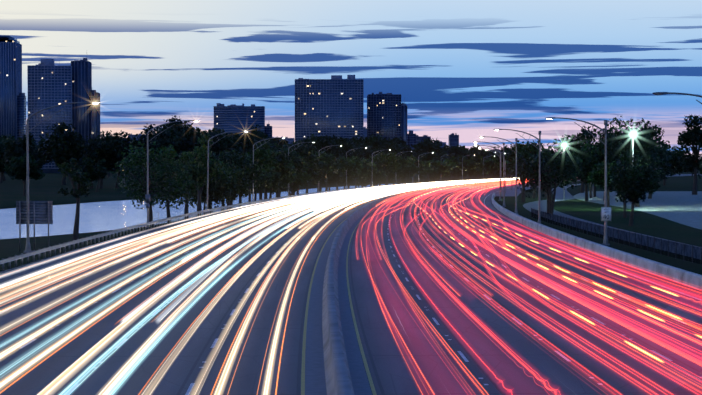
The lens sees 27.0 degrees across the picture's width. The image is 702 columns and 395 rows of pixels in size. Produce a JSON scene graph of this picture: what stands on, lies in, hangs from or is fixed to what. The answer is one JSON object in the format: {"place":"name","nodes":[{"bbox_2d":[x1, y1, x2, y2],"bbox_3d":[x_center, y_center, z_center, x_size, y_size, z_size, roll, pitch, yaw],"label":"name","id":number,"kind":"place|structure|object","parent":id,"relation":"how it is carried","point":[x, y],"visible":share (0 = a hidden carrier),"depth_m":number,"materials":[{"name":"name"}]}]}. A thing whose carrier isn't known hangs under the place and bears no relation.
{"place":"outdoors","nodes":[
{"label":"outdoors","id":0,"kind":"place"},
{"bbox_2d":[17,93,25,140],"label":"skyscraper","id":1,"kind":"structure","parent":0,"point":[21,115],"depth_m":1740.79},
{"bbox_2d":[0,183,409,238],"bbox_3d":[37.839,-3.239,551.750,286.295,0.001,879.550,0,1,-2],"label":"lagoon water","id":2,"kind":"structure","parent":0,"point":[104,216],"depth_m":252.88,"materials":[{"name":"blue liquid"}]},
{"bbox_2d":[0,175,701,394],"bbox_3d":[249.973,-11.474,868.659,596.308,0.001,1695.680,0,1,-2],"label":"road","id":3,"kind":"structure","parent":0,"point":[409,347],"depth_m":70.91,"materials":[{"name":"grey asphalt"}]},
{"bbox_2d":[0,179,483,269],"bbox_3d":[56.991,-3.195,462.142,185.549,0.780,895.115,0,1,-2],"label":"guard rail","id":4,"kind":"object","parent":3,"relation":"on","point":[44,250],"visible":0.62,"depth_m":151.85,"materials":[{"name":"metal"}]},
{"bbox_2d":[0,184,701,394],"bbox_3d":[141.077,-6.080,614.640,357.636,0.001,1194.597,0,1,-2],"label":"road markings","id":5,"kind":"object","parent":3,"relation":"on","point":[303,358],"visible":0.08,"depth_m":71.36,"materials":[{"name":"white paint"}]},
{"bbox_2d":[347,178,519,191],"bbox_3d":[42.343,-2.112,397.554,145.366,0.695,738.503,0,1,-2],"label":"light trails","id":6,"kind":"object","parent":3,"relation":"on","point":[436,184],"visible":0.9,"depth_m":515.24,"materials":[{"name":"white"}]},
{"bbox_2d":[442,179,533,189],"bbox_3d":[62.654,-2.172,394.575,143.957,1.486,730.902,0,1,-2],"label":"light trails","id":7,"kind":"object","parent":3,"relation":"on","point":[497,183],"visible":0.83,"depth_m":504.63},
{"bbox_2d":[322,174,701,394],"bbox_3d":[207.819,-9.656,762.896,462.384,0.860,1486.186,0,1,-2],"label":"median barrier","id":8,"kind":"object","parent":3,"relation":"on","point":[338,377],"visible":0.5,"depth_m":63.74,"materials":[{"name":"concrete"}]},
{"bbox_2d":[492,193,701,290],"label":"parapet","id":9,"kind":"structure","parent":3,"relation":"on","point":[681,276],"depth_m":107.18,"materials":[{"name":"concrete"}]},
{"bbox_2d":[0,170,701,290],"bbox_3d":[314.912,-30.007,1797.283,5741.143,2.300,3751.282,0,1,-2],"label":"terrain","id":10,"kind":"structure","parent":0,"point":[48,186],"depth_m":229.24,"materials":[{"name":"green plant"}]},
{"bbox_2d":[0,139,10,182],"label":"tree","id":11,"kind":"object","parent":10,"relation":"on","point":[2,150],"visible":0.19,"depth_m":652.09,"materials":[{"name":"green plant"}]},
{"bbox_2d":[0,35,21,172],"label":"skyscraper","id":12,"kind":"structure","parent":10,"relation":"on","point":[10,68],"depth_m":1734.74,"materials":[{"name":"blue glass"}]},
{"bbox_2d":[3,153,45,195],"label":"tree","id":13,"kind":"object","parent":10,"relation":"on","point":[18,169],"visible":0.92,"depth_m":374.04,"materials":[{"name":"green plant"}]},
{"bbox_2d":[1,132,47,183],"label":"tree","id":14,"kind":"object","parent":10,"relation":"on","point":[18,148],"visible":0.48,"depth_m":620.64,"materials":[{"name":"green plant"}]},
{"bbox_2d":[16,201,52,251],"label":"road sign back","id":15,"kind":"object","parent":10,"relation":"on","point":[45,208],"visible":0.96,"depth_m":120.05,"materials":[{"name":"metal"}]},
{"bbox_2d":[27,59,71,172],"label":"slab twin","id":16,"kind":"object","parent":10,"relation":"on","point":[49,83],"visible":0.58,"depth_m":1587.33,"materials":[{"name":"blue glass"}]},
{"bbox_2d":[33,122,88,184],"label":"tree","id":17,"kind":"object","parent":10,"relation":"on","point":[69,142],"visible":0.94,"depth_m":581.48,"materials":[{"name":"green plant"}]},
{"bbox_2d":[24,101,99,252],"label":"street lamp","id":18,"kind":"object","parent":10,"relation":"on","point":[28,248],"visible":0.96,"depth_m":118.97,"materials":[{"name":"metal"}]},
{"bbox_2d":[57,158,92,240],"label":"young tree","id":19,"kind":"object","parent":10,"relation":"on","point":[78,176],"visible":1,"depth_m":136.10,"materials":[{"name":"green plant"}]},
{"bbox_2d":[71,58,91,144],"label":"skyscraper","id":20,"kind":"structure","parent":10,"relation":"on","point":[81,79],"depth_m":1593.41,"materials":[{"name":"blue glass"}]},
{"bbox_2d":[73,156,95,185],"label":"tree","id":21,"kind":"object","parent":10,"relation":"on","point":[88,166],"visible":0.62,"depth_m":423.02,"materials":[{"name":"green plant"}]},
{"bbox_2d":[89,90,99,139],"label":"skyscraper","id":22,"kind":"structure","parent":10,"relation":"on","point":[94,117],"depth_m":1599.21,"materials":[{"name":"grey glass"}]},
{"bbox_2d":[91,159,109,191],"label":"tree","id":23,"kind":"object","parent":10,"relation":"on","point":[98,173],"visible":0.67,"depth_m":428.09,"materials":[{"name":"green plant"}]},
{"bbox_2d":[78,138,129,188],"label":"tree","id":24,"kind":"object","parent":10,"relation":"on","point":[103,148],"visible":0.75,"depth_m":488.93,"materials":[{"name":"green plant"}]},
{"bbox_2d":[89,130,142,187],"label":"tree","id":25,"kind":"object","parent":10,"relation":"on","point":[122,140],"visible":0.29,"depth_m":496.81,"materials":[{"name":"green plant"}]},
{"bbox_2d":[108,140,191,225],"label":"tree","id":26,"kind":"object","parent":10,"relation":"on","point":[156,167],"visible":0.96,"depth_m":183.71,"materials":[{"name":"green plant"}]},
{"bbox_2d":[131,123,186,153],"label":"tree","id":27,"kind":"object","parent":10,"relation":"on","point":[141,138],"visible":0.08,"depth_m":555.14,"materials":[{"name":"green plant"}]},
{"bbox_2d":[139,125,185,181],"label":"tree","id":28,"kind":"object","parent":10,"relation":"on","point":[163,136],"visible":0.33,"depth_m":494.94,"materials":[{"name":"green plant"}]},
{"bbox_2d":[131,152,201,222],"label":"tree","id":29,"kind":"object","parent":10,"relation":"on","point":[168,201],"visible":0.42,"depth_m":200.06,"materials":[{"name":"green plant"}]},
{"bbox_2d":[146,120,198,227],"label":"street lamp","id":30,"kind":"object","parent":10,"relation":"on","point":[148,160],"visible":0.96,"depth_m":166.43,"materials":[{"name":"metal"}]},
{"bbox_2d":[150,115,194,139],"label":"tree","id":31,"kind":"object","parent":10,"relation":"on","point":[187,128],"visible":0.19,"depth_m":541.44,"materials":[{"name":"green plant"}]},
{"bbox_2d":[156,134,194,165],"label":"tree","id":32,"kind":"object","parent":10,"relation":"on","point":[179,144],"visible":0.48,"depth_m":489.23,"materials":[{"name":"green plant"}]},
{"bbox_2d":[173,125,199,157],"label":"tree","id":33,"kind":"object","parent":10,"relation":"on","point":[187,135],"visible":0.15,"depth_m":501.51,"materials":[{"name":"green plant"}]},
{"bbox_2d":[168,151,206,218],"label":"tree","id":34,"kind":"object","parent":10,"relation":"on","point":[199,174],"visible":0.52,"depth_m":210.67,"materials":[{"name":"green plant"}]},
{"bbox_2d":[176,133,223,215],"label":"tree","id":35,"kind":"object","parent":10,"relation":"on","point":[214,165],"visible":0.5,"depth_m":221.25,"materials":[{"name":"green plant"}]},
{"bbox_2d":[173,173,233,214],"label":"tree","id":36,"kind":"object","parent":10,"relation":"on","point":[215,192],"visible":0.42,"depth_m":233.95,"materials":[{"name":"green plant"}]},
{"bbox_2d":[189,129,236,158],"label":"tree","id":37,"kind":"object","parent":10,"relation":"on","point":[222,146],"visible":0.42,"depth_m":492.99,"materials":[{"name":"green plant"}]},
{"bbox_2d":[196,158,231,212],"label":"tree","id":38,"kind":"object","parent":10,"relation":"on","point":[226,174],"visible":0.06,"depth_m":235.40,"materials":[{"name":"green plant"}]},
{"bbox_2d":[184,178,243,212],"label":"tree","id":39,"kind":"object","parent":10,"relation":"on","point":[235,190],"visible":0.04,"depth_m":246.64,"materials":[{"name":"green plant"}]},
{"bbox_2d":[191,128,238,153],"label":"tree","id":40,"kind":"object","parent":10,"relation":"on","point":[231,140],"visible":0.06,"depth_m":502.06,"materials":[{"name":"green plant"}]},
{"bbox_2d":[206,130,246,213],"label":"street lamp","id":41,"kind":"object","parent":10,"relation":"on","point":[208,164],"visible":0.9,"depth_m":215.14,"materials":[{"name":"metal"}]},
{"bbox_2d":[206,163,251,210],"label":"tree","id":42,"kind":"object","parent":10,"relation":"on","point":[232,175],"visible":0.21,"depth_m":251.01,"materials":[{"name":"green plant"}]},
{"bbox_2d":[205,149,264,208],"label":"tree","id":43,"kind":"object","parent":10,"relation":"on","point":[249,165],"visible":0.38,"depth_m":265.23,"materials":[{"name":"green plant"}]},
{"bbox_2d":[219,158,250,209],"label":"tree","id":44,"kind":"object","parent":10,"relation":"on","point":[237,165],"visible":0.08,"depth_m":262.80,"materials":[{"name":"green plant"}]},
{"bbox_2d":[213,103,264,139],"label":"block","id":45,"kind":"structure","parent":10,"relation":"on","point":[234,117],"depth_m":1893.45,"materials":[{"name":"blue glass"}]},
{"bbox_2d":[224,132,257,157],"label":"tree","id":46,"kind":"object","parent":10,"relation":"on","point":[252,141],"visible":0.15,"depth_m":520.84,"materials":[{"name":"green plant"}]},
{"bbox_2d":[225,130,263,149],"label":"tree","id":47,"kind":"object","parent":10,"relation":"on","point":[257,135],"depth_m":572.19,"materials":[{"name":"green plant"}]},
{"bbox_2d":[223,157,270,206],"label":"tree","id":48,"kind":"object","parent":10,"relation":"on","point":[256,183],"visible":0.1,"depth_m":266.68,"materials":[{"name":"green plant"}]},
{"bbox_2d":[241,175,274,194],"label":"tree","id":49,"kind":"object","parent":10,"relation":"on","point":[261,187],"visible":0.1,"depth_m":288.84,"materials":[{"name":"green plant"}]},
{"bbox_2d":[246,147,280,203],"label":"tree","id":50,"kind":"object","parent":10,"relation":"on","point":[265,157],"visible":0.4,"depth_m":295.84,"materials":[{"name":"green plant"}]},
{"bbox_2d":[252,165,282,204],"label":"tree","id":51,"kind":"object","parent":10,"relation":"on","point":[277,186],"visible":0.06,"depth_m":295.11,"materials":[{"name":"green plant"}]},
{"bbox_2d":[241,140,295,202],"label":"tree","id":52,"kind":"object","parent":10,"relation":"on","point":[284,166],"visible":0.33,"depth_m":302.13,"materials":[{"name":"green plant"}]},
{"bbox_2d":[265,137,288,149],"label":"tree","id":53,"kind":"object","parent":10,"relation":"on","point":[281,142],"visible":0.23,"depth_m":574.24,"materials":[{"name":"green plant"}]},
{"bbox_2d":[269,152,296,201],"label":"tree","id":54,"kind":"object","parent":10,"relation":"on","point":[288,181],"visible":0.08,"depth_m":307.35,"materials":[{"name":"green plant"}]},
{"bbox_2d":[266,143,309,200],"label":"tree","id":55,"kind":"object","parent":10,"relation":"on","point":[298,161],"visible":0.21,"depth_m":318.51,"materials":[{"name":"green plant"}]},
{"bbox_2d":[275,139,321,197],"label":"tree","id":56,"kind":"object","parent":10,"relation":"on","point":[309,154],"visible":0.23,"depth_m":349.21,"materials":[{"name":"green plant"}]},
{"bbox_2d":[295,156,313,197],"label":"tree","id":57,"kind":"object","parent":10,"relation":"on","point":[306,176],"visible":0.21,"depth_m":346.01,"materials":[{"name":"green plant"}]},
{"bbox_2d":[300,150,329,196],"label":"tree","id":58,"kind":"object","parent":10,"relation":"on","point":[318,176],"visible":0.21,"depth_m":359.01,"materials":[{"name":"green plant"}]},
{"bbox_2d":[310,151,333,193],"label":"tree","id":59,"kind":"object","parent":10,"relation":"on","point":[330,167],"visible":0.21,"depth_m":376.93,"materials":[{"name":"green plant"}]},
{"bbox_2d":[307,135,339,185],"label":"tree","id":60,"kind":"object","parent":10,"relation":"on","point":[319,144],"visible":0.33,"depth_m":599.93,"materials":[{"name":"green plant"}]},
{"bbox_2d":[308,152,339,194],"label":"tree","id":61,"kind":"object","parent":10,"relation":"on","point":[334,159],"visible":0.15,"depth_m":380.42,"materials":[{"name":"green plant"}]},
{"bbox_2d":[295,75,363,143],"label":"slab","id":62,"kind":"structure","parent":10,"relation":"on","point":[333,105],"depth_m":1796.89,"materials":[{"name":"blue glass"}]},
{"bbox_2d":[325,162,344,192],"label":"tree","id":63,"kind":"object","parent":10,"relation":"on","point":[337,178],"visible":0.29,"depth_m":400.69,"materials":[{"name":"green plant"}]},
{"bbox_2d":[332,156,351,192],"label":"tree","id":64,"kind":"object","parent":10,"relation":"on","point":[345,162],"visible":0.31,"depth_m":409.63,"materials":[{"name":"green plant"}]},
{"bbox_2d":[331,136,354,159],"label":"tree","id":65,"kind":"object","parent":10,"relation":"on","point":[346,147],"visible":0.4,"depth_m":649.30,"materials":[{"name":"green plant"}]},
{"bbox_2d":[343,164,357,191],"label":"tree","id":66,"kind":"object","parent":10,"relation":"on","point":[352,170],"visible":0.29,"depth_m":424.96,"materials":[{"name":"green plant"}]},
{"bbox_2d":[344,156,364,190],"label":"tree","id":67,"kind":"object","parent":10,"relation":"on","point":[356,161],"visible":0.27,"depth_m":428.80,"materials":[{"name":"green plant"}]},
{"bbox_2d":[351,157,370,189],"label":"tree","id":68,"kind":"object","parent":10,"relation":"on","point":[366,164],"visible":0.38,"depth_m":442.29,"materials":[{"name":"green plant"}]},
{"bbox_2d":[347,138,374,182],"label":"tree","id":69,"kind":"object","parent":10,"relation":"on","point":[366,149],"visible":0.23,"depth_m":682.92,"materials":[{"name":"green plant"}]},
{"bbox_2d":[353,159,377,188],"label":"tree","id":70,"kind":"object","parent":10,"relation":"on","point":[370,172],"visible":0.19,"depth_m":460.96,"materials":[{"name":"green plant"}]},
{"bbox_2d":[353,133,385,148],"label":"tree","id":71,"kind":"object","parent":10,"relation":"on","point":[380,139],"visible":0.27,"depth_m":731.52,"materials":[{"name":"green plant"}]},
{"bbox_2d":[357,171,385,186],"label":"tree","id":72,"kind":"object","parent":10,"relation":"on","point":[378,178],"visible":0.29,"depth_m":479.75,"materials":[{"name":"green plant"}]},
{"bbox_2d":[367,137,384,155],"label":"tree","id":73,"kind":"object","parent":10,"relation":"on","point":[373,141],"visible":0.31,"depth_m":719.00,"materials":[{"name":"green plant"}]},
{"bbox_2d":[369,152,392,185],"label":"tree","id":74,"kind":"object","parent":10,"relation":"on","point":[387,165],"visible":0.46,"depth_m":489.14,"materials":[{"name":"green plant"}]},
{"bbox_2d":[367,92,400,139],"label":"tower","id":75,"kind":"structure","parent":10,"relation":"on","point":[384,115],"depth_m":1849.25,"materials":[{"name":"blue glass"}]},
{"bbox_2d":[378,152,401,186],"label":"tree","id":76,"kind":"object","parent":10,"relation":"on","point":[396,166],"visible":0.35,"depth_m":506.32,"materials":[{"name":"green plant"}]},
{"bbox_2d":[386,141,405,157],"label":"tree","id":77,"kind":"object","parent":10,"relation":"on","point":[392,146],"visible":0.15,"depth_m":736.83,"materials":[{"name":"green plant"}]},
{"bbox_2d":[401,103,406,141],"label":"thin tower","id":78,"kind":"structure","parent":10,"relation":"on","point":[404,121],"depth_m":1860.36,"materials":[{"name":"blue glass"}]},
{"bbox_2d":[395,156,412,183],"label":"tree","id":79,"kind":"object","parent":10,"relation":"on","point":[405,164],"visible":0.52,"depth_m":525.15,"materials":[{"name":"green plant"}]},
{"bbox_2d":[415,159,433,182],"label":"tree","id":80,"kind":"object","parent":10,"relation":"on","point":[427,167],"visible":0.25,"depth_m":579.41,"materials":[{"name":"green plant"}]},
{"bbox_2d":[417,151,438,180],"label":"tree","id":81,"kind":"object","parent":10,"relation":"on","point":[424,157],"visible":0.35,"depth_m":780.44,"materials":[{"name":"green plant"}]},
{"bbox_2d":[415,138,443,180],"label":"tree","id":82,"kind":"object","parent":10,"relation":"on","point":[429,147],"visible":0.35,"depth_m":796.26,"materials":[{"name":"green plant"}]},
{"bbox_2d":[428,160,451,181],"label":"tree","id":83,"kind":"object","parent":10,"relation":"on","point":[446,171],"visible":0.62,"depth_m":606.66,"materials":[{"name":"green plant"}]},
{"bbox_2d":[448,155,467,180],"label":"tree","id":84,"kind":"object","parent":10,"relation":"on","point":[460,157],"visible":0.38,"depth_m":659.47,"materials":[{"name":"green plant"}]},
{"bbox_2d":[467,157,481,179],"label":"tree","id":85,"kind":"object","parent":10,"relation":"on","point":[473,168],"visible":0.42,"depth_m":684.63,"materials":[{"name":"green plant"}]},
{"bbox_2d":[477,157,499,178],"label":"tree","id":86,"kind":"object","parent":10,"relation":"on","point":[491,165],"visible":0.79,"depth_m":727.78,"materials":[{"name":"green plant"}]},
{"bbox_2d":[474,141,505,206],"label":"street lamp","id":87,"kind":"object","parent":10,"relation":"on","point":[503,172],"visible":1,"depth_m":255.39,"materials":[{"name":"metal"}]},
{"bbox_2d":[480,136,518,214],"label":"street lamp","id":88,"kind":"object","parent":10,"relation":"on","point":[516,211],"visible":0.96,"depth_m":212.83,"materials":[{"name":"metal"}]},
{"bbox_2d":[493,129,540,223],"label":"street lamp","id":89,"kind":"object","parent":10,"relation":"on","point":[539,205],"visible":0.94,"depth_m":170.10,"materials":[{"name":"metal"}]},
{"bbox_2d":[501,140,545,201],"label":"tree","id":90,"kind":"object","parent":10,"relation":"on","point":[511,154],"visible":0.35,"depth_m":284.38,"materials":[{"name":"green plant"}]},
{"bbox_2d":[501,140,586,213],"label":"tree","id":91,"kind":"object","parent":10,"relation":"on","point":[553,173],"visible":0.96,"depth_m":216.25,"materials":[{"name":"green plant"}]},
{"bbox_2d":[517,153,580,190],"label":"tree","id":92,"kind":"object","parent":10,"relation":"on","point":[561,183],"visible":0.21,"depth_m":244.35,"materials":[{"name":"green plant"}]},
{"bbox_2d":[553,124,599,192],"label":"tree","id":93,"kind":"object","parent":10,"relation":"on","point":[577,140],"visible":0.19,"depth_m":387.30,"materials":[{"name":"green plant"}]},
{"bbox_2d":[546,117,609,245],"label":"street lamp","id":94,"kind":"object","parent":10,"relation":"on","point":[605,242],"visible":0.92,"depth_m":130.04,"materials":[{"name":"metal"}]},
{"bbox_2d":[601,207,610,220],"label":"speed limit sign","id":95,"kind":"object","parent":94,"relation":"attached to","point":[603,213],"visible":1,"depth_m":130.04,"materials":[{"name":"metal"}]},
{"bbox_2d":[565,140,608,200],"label":"tree","id":96,"kind":"object","parent":10,"relation":"on","point":[589,158],"visible":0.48,"depth_m":294.07,"materials":[{"name":"green plant"}]},
{"bbox_2d":[587,160,620,205],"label":"tree","id":97,"kind":"object","parent":10,"relation":"on","point":[597,175],"visible":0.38,"depth_m":257.31,"materials":[{"name":"green plant"}]},
{"bbox_2d":[587,128,620,200],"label":"tree","id":98,"kind":"object","parent":10,"relation":"on","point":[599,146],"visible":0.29,"depth_m":300.09,"materials":[{"name":"green plant"}]},
{"bbox_2d":[531,208,701,264],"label":"verge fence","id":99,"kind":"object","parent":10,"relation":"on","point":[685,252],"visible":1,"depth_m":126.73,"materials":[{"name":"metal"}]},
{"bbox_2d":[609,166,638,217],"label":"tree","id":100,"kind":"object","parent":10,"relation":"on","point":[624,208],"visible":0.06,"depth_m":202.15,"materials":[{"name":"green plant"}]},
{"bbox_2d":[602,115,646,190],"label":"tree","id":101,"kind":"object","parent":10,"relation":"on","point":[625,131],"visible":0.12,"depth_m":411.85,"materials":[{"name":"green plant"}]},
{"bbox_2d":[599,118,658,201],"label":"tree","id":102,"kind":"object","parent":10,"relation":"on","point":[623,138],"visible":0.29,"depth_m":289.09,"materials":[{"name":"green plant"}]},
{"bbox_2d":[609,151,660,225],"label":"tree","id":103,"kind":"object","parent":10,"relation":"on","point":[633,194],"visible":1,"depth_m":172.80,"materials":[{"name":"green plant"}]},
{"bbox_2d":[612,129,664,206],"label":"tree","id":104,"kind":"object","parent":10,"relation":"on","point":[641,144],"visible":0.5,"depth_m":254.34,"materials":[{"name":"green plant"}]},
{"bbox_2d":[638,123,669,149],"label":"tree","id":105,"kind":"object","parent":10,"relation":"on","point":[656,131],"visible":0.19,"depth_m":503.66,"materials":[{"name":"green plant"}]},
{"bbox_2d":[636,142,674,198],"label":"tree","id":106,"kind":"object","parent":10,"relation":"on","point":[665,169],"visible":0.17,"depth_m":317.09,"materials":[{"name":"green plant"}]},
{"bbox_2d":[661,146,689,184],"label":"tree","id":107,"kind":"object","parent":10,"relation":"on","point":[674,163],"visible":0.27,"depth_m":539.79,"materials":[{"name":"green plant"}]},
{"bbox_2d":[676,114,701,194],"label":"tree","id":108,"kind":"object","parent":10,"relation":"on","point":[690,136],"visible":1,"depth_m":363.19,"materials":[{"name":"green plant"}]},
{"bbox_2d":[0,0,701,155],"label":"sky","id":109,"kind":"structure","parent":0,"point":[470,69],"materials":[{"name":"blue"}]},
{"bbox_2d":[495,183,701,246],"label":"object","id":110,"kind":"structure","parent":0,"point":[683,207],"depth_m":273.58,"materials":[{"name":"concrete"}]},
{"label":"ground","id":111,"kind":"structure","parent":0,"visible":0},
{"bbox_2d":[448,133,458,147],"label":"building","id":112,"kind":"structure","parent":111,"relation":"on","point":[453,139],"depth_m":3526.45,"materials":[{"name":"blue glass"}]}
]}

